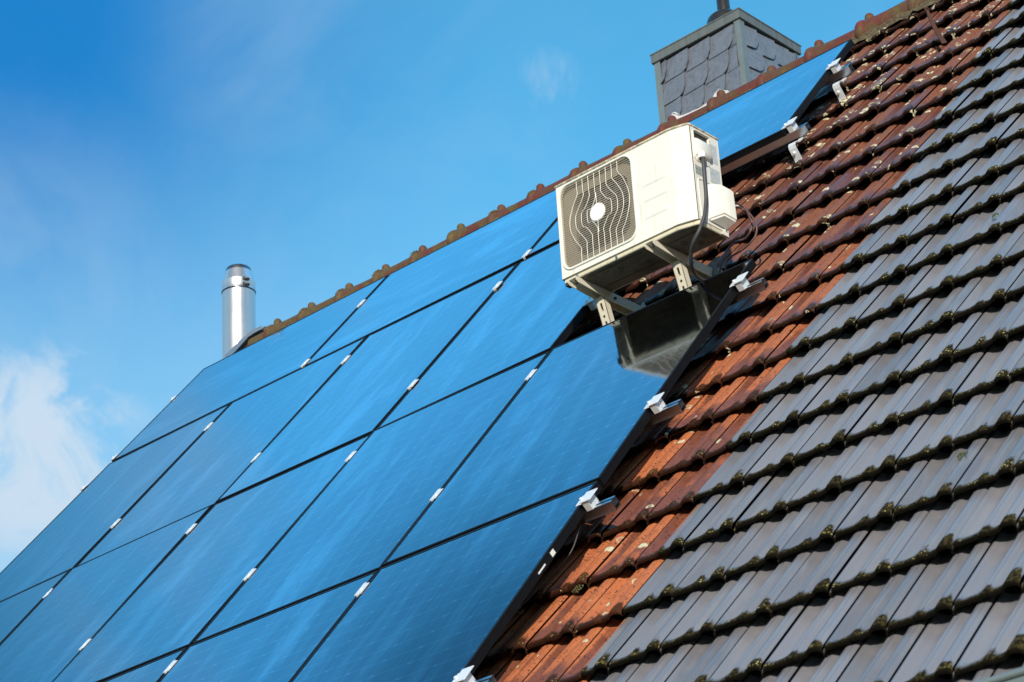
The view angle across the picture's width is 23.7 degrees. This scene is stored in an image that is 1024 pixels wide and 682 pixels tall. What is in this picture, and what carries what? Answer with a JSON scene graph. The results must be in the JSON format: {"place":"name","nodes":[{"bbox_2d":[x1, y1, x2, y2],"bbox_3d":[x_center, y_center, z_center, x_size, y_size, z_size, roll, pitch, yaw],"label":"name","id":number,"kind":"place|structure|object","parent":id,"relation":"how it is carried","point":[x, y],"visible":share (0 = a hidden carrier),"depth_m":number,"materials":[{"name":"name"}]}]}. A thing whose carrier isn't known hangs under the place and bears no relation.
{"place":"outdoors","nodes":[
{"label":"outdoors","id":0,"kind":"place"},
{"bbox_2d":[0,0,904,572],"label":"sky","id":1,"kind":"structure","parent":0,"point":[150,149],"materials":[{"name":"blue"}]},
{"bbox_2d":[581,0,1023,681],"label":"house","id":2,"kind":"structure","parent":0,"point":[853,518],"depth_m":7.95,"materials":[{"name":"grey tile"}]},
{"bbox_2d":[957,451,967,459],"bbox_3d":[1.374,0.349,7.471,0.044,0.043,0.018,-25,-74,37],"label":"moss clump","id":3,"kind":"object","parent":2,"relation":"on","point":[960,454],"visible":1,"depth_m":7.47,"materials":[{"name":"green plant"}]},
{"label":"ground","id":4,"kind":"structure","parent":0,"visible":0},
{"bbox_2d":[224,0,1023,681],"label":"house","id":5,"kind":"structure","parent":4,"relation":"on","point":[820,204],"depth_m":10.91,"materials":[{"name":"brown tile"}]},
{"bbox_2d":[221,264,255,358],"bbox_3d":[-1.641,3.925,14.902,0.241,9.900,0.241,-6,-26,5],"label":"steel flue","id":6,"kind":"object","parent":5,"relation":"on","point":[238,291],"visible":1,"depth_m":16.87,"materials":[{"name":"metal"}]},
{"bbox_2d":[81,281,502,490],"bbox_3d":[-0.915,0.200,13.410,4.800,0.255,0.164,-25,-74,37],"label":"mounting rail","id":7,"kind":"object","parent":5,"relation":"attached to","point":[498,284],"visible":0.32,"depth_m":13.44,"materials":[{"name":"metal"}]},
{"bbox_2d":[0,403,230,600],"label":"solar panel","id":8,"kind":"object","parent":7,"relation":"attached to","point":[74,532],"visible":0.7,"depth_m":14.02,"materials":[{"name":"blue glass"}]},
{"bbox_2d":[77,336,366,565],"bbox_3d":[-1.562,0.604,13.343,1.137,1.725,0.035,-25,-74,37],"label":"solar panel","id":9,"kind":"object","parent":7,"relation":"attached to","point":[210,465],"visible":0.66,"depth_m":13.30,"materials":[{"name":"blue glass"}]},
{"bbox_2d":[216,263,517,502],"bbox_3d":[-0.723,0.212,12.656,1.137,1.725,0.036,-25,-74,36],"label":"solar panel","id":10,"kind":"object","parent":7,"relation":"attached to","point":[362,391],"visible":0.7,"depth_m":12.58,"materials":[{"name":"blue glass"}]},
{"bbox_2d":[377,242,589,428],"bbox_3d":[0.118,-0.181,11.969,1.137,1.725,0.035,-25,-74,37],"label":"solar panel","id":11,"kind":"object","parent":7,"relation":"attached to","point":[531,307],"visible":0.52,"depth_m":11.76,"materials":[{"name":"blue glass"}]},
{"bbox_2d":[110,297,612,528],"bbox_3d":[-1.314,0.697,12.613,4.830,0.255,0.164,-25,-74,37],"label":"mounting rail","id":12,"kind":"object","parent":5,"relation":"attached to","point":[593,311],"visible":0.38,"depth_m":11.30,"materials":[{"name":"metal"}]},
{"bbox_2d":[79,392,685,649],"bbox_3d":[-1.557,1.312,10.995,5.985,0.255,0.164,-25,-74,37],"label":"mounting rail","id":13,"kind":"object","parent":5,"relation":"attached to","point":[661,410],"visible":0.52,"depth_m":9.31,"materials":[{"name":"metal"}]},
{"bbox_2d":[0,569,70,643],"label":"solar panel","id":14,"kind":"object","parent":13,"relation":"attached to","point":[16,609],"visible":0.57,"depth_m":12.96,"materials":[{"name":"blue glass"}]},
{"bbox_2d":[0,505,212,681],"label":"solar panel","id":15,"kind":"object","parent":13,"relation":"attached to","point":[73,611],"visible":0.82,"depth_m":12.14,"materials":[{"name":"blue glass"}]},
{"bbox_2d":[52,434,369,681],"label":"solar panel","id":16,"kind":"object","parent":13,"relation":"attached to","point":[184,592],"visible":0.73,"depth_m":11.26,"materials":[{"name":"blue glass"}]},
{"bbox_2d":[192,351,549,643],"bbox_3d":[-0.580,0.673,10.628,1.137,1.725,0.037,-25,-74,36],"label":"solar panel","id":17,"kind":"object","parent":13,"relation":"attached to","point":[359,517],"visible":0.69,"depth_m":10.55,"materials":[{"name":"blue glass"}]},
{"bbox_2d":[383,258,756,565],"bbox_3d":[0.260,0.281,9.941,1.137,1.725,0.035,-25,-74,36],"label":"solar panel","id":18,"kind":"object","parent":13,"relation":"attached to","point":[574,415],"visible":0.92,"depth_m":9.84,"materials":[{"name":"blue glass"}]},
{"bbox_2d":[163,488,620,673],"bbox_3d":[-1.830,1.646,10.470,5.985,0.255,0.164,-25,-74,37],"label":"mounting rail","id":19,"kind":"object","parent":5,"relation":"attached to","point":[594,507],"visible":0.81,"depth_m":8.78,"materials":[{"name":"metal"}]},
{"bbox_2d":[291,481,601,681],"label":"solar panel","id":20,"kind":"object","parent":19,"relation":"attached to","point":[446,611],"visible":0.99,"depth_m":8.79,"materials":[{"name":"blue glass"}]},
{"bbox_2d":[517,525,579,610],"bbox_3d":[-0.045,0.896,8.631,0.612,0.518,0.065,-3,-26,-2],"label":"panel wire","id":21,"kind":"object","parent":20,"relation":"attached to","point":[546,579],"visible":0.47,"depth_m":8.69,"materials":[{"name":"rubber"}]},
{"bbox_2d":[43,272,768,598],"bbox_3d":[-1.163,0.830,11.752,5.985,0.255,0.164,-25,-74,37],"label":"mounting rail","id":22,"kind":"object","parent":5,"relation":"attached to","point":[745,288],"visible":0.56,"depth_m":10.06,"materials":[{"name":"metal"}]},
{"bbox_2d":[265,167,577,328],"bbox_3d":[0.512,-1.046,14.634,5.830,0.098,0.171,-25,-34,37],"label":"ridge moss","id":23,"kind":"object","parent":5,"relation":"on","point":[418,250],"visible":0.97,"depth_m":15.52,"materials":[{"name":"plant"}]},
{"bbox_2d":[111,117,811,460],"bbox_3d":[-0.549,-0.072,13.489,5.425,0.250,0.169,-25,-74,37],"label":"mounting rail","id":24,"kind":"object","parent":5,"relation":"attached to","point":[795,130],"visible":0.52,"depth_m":12.00,"materials":[{"name":"metal"}]},
{"bbox_2d":[525,39,854,258],"bbox_3d":[0.934,-1.004,12.901,1.725,1.137,0.035,-25,-74,37],"label":"solar panel","id":25,"kind":"object","parent":24,"relation":"attached to","point":[749,122],"visible":0.61,"depth_m":12.65,"materials":[{"name":"blue glass"}]},
{"bbox_2d":[452,665,496,681],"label":"mounting rail","id":26,"kind":"object","parent":5,"relation":"attached to","point":[465,675],"visible":1,"depth_m":7.95,"materials":[{"name":"metal"}]},
{"bbox_2d":[103,647,186,681],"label":"solar panel","id":27,"kind":"object","parent":26,"relation":"attached to","point":[153,671],"visible":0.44,"depth_m":10.33,"materials":[{"name":"blue glass"}]},
{"bbox_2d":[159,570,377,681],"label":"solar panel","id":28,"kind":"object","parent":26,"relation":"attached to","point":[282,645],"visible":0.76,"depth_m":9.65,"materials":[{"name":"blue glass"}]},
{"bbox_2d":[170,58,853,401],"bbox_3d":[-0.261,-0.424,14.041,5.425,0.250,0.169,-25,-74,37],"label":"mounting rail","id":29,"kind":"object","parent":5,"relation":"attached to","point":[839,72],"visible":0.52,"depth_m":12.50,"materials":[{"name":"metal"}]},
{"bbox_2d":[112,275,387,461],"bbox_3d":[-1.602,0.181,14.975,1.725,1.137,0.035,-25,-74,37],"label":"solar panel","id":30,"kind":"object","parent":29,"relation":"attached to","point":[269,359],"visible":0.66,"depth_m":14.94,"materials":[{"name":"blue glass"}]},
{"bbox_2d":[303,190,557,366],"bbox_3d":[-0.334,-0.411,13.938,1.725,1.137,0.035,-25,-74,37],"label":"solar panel","id":31,"kind":"object","parent":29,"relation":"attached to","point":[510,239],"visible":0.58,"depth_m":13.91,"materials":[{"name":"blue glass"}]},
{"bbox_2d":[572,584,583,592],"bbox_3d":[0.226,0.860,8.500,0.052,0.049,0.022,-25,-74,37],"label":"moss clump","id":32,"kind":"object","parent":5,"relation":"on","point":[577,588],"visible":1,"depth_m":8.50,"materials":[{"name":"green plant"}]},
{"bbox_2d":[568,276,645,324],"bbox_3d":[0.444,-0.062,10.877,0.063,0.369,0.497,-25,-34,37],"label":"support bracket","id":33,"kind":"object","parent":5,"relation":"attached to","point":[608,301],"visible":0.49,"depth_m":10.88,"materials":[{"name":"metal"}]},
{"bbox_2d":[554,123,736,291],"bbox_3d":[0.582,-0.575,10.780,0.822,0.513,0.243,-25,-34,37],"label":"air conditioner","id":34,"kind":"object","parent":33,"relation":"on","point":[615,213],"visible":1,"depth_m":10.67,"materials":[{"name":"beige metal"}]},
{"bbox_2d":[689,157,707,280],"bbox_3d":[0.799,-0.527,10.581,0.105,0.509,0.325,-4,-26,0],"label":"power cable","id":35,"kind":"object","parent":34,"relation":"hanging from","point":[693,271],"visible":0.92,"depth_m":10.46,"materials":[{"name":"rubber"}]},
{"bbox_2d":[719,206,752,272],"bbox_3d":[0.991,-0.458,10.705,0.150,0.290,0.306,2,-27,-10],"label":"control cable","id":36,"kind":"object","parent":34,"relation":"attached to","point":[739,240],"visible":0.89,"depth_m":10.75,"materials":[{"name":"black rubber"}]},
{"bbox_2d":[725,202,757,269],"bbox_3d":[0.985,-0.455,10.691,0.143,0.292,0.167,2,-27,-12],"label":"control cable","id":37,"kind":"object","parent":34,"relation":"attached to","point":[749,243],"visible":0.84,"depth_m":10.68,"materials":[{"name":"black rubber"}]},
{"bbox_2d":[644,239,722,290],"bbox_3d":[0.768,-0.213,10.612,0.063,0.369,0.497,-25,-34,37],"label":"support bracket","id":38,"kind":"object","parent":5,"relation":"attached to","point":[677,259],"visible":0.45,"depth_m":10.62,"materials":[{"name":"metal"}]},
{"bbox_2d":[710,262,718,275],"bbox_3d":[0.898,-0.301,10.765,0.036,0.146,0.097,-1,-26,-5],"label":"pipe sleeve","id":39,"kind":"object","parent":38,"relation":"attached to","point":[715,270],"visible":0.61,"depth_m":10.77,"materials":[{"name":"grey plastic"}]},
{"bbox_2d":[924,6,946,43],"bbox_3d":[2.121,-1.583,12.235,0.086,0.245,0.027,-15,-28,21],"label":"ladder hook","id":40,"kind":"object","parent":5,"relation":"attached to","point":[941,38],"visible":1,"depth_m":12.22,"materials":[{"name":"metal"}]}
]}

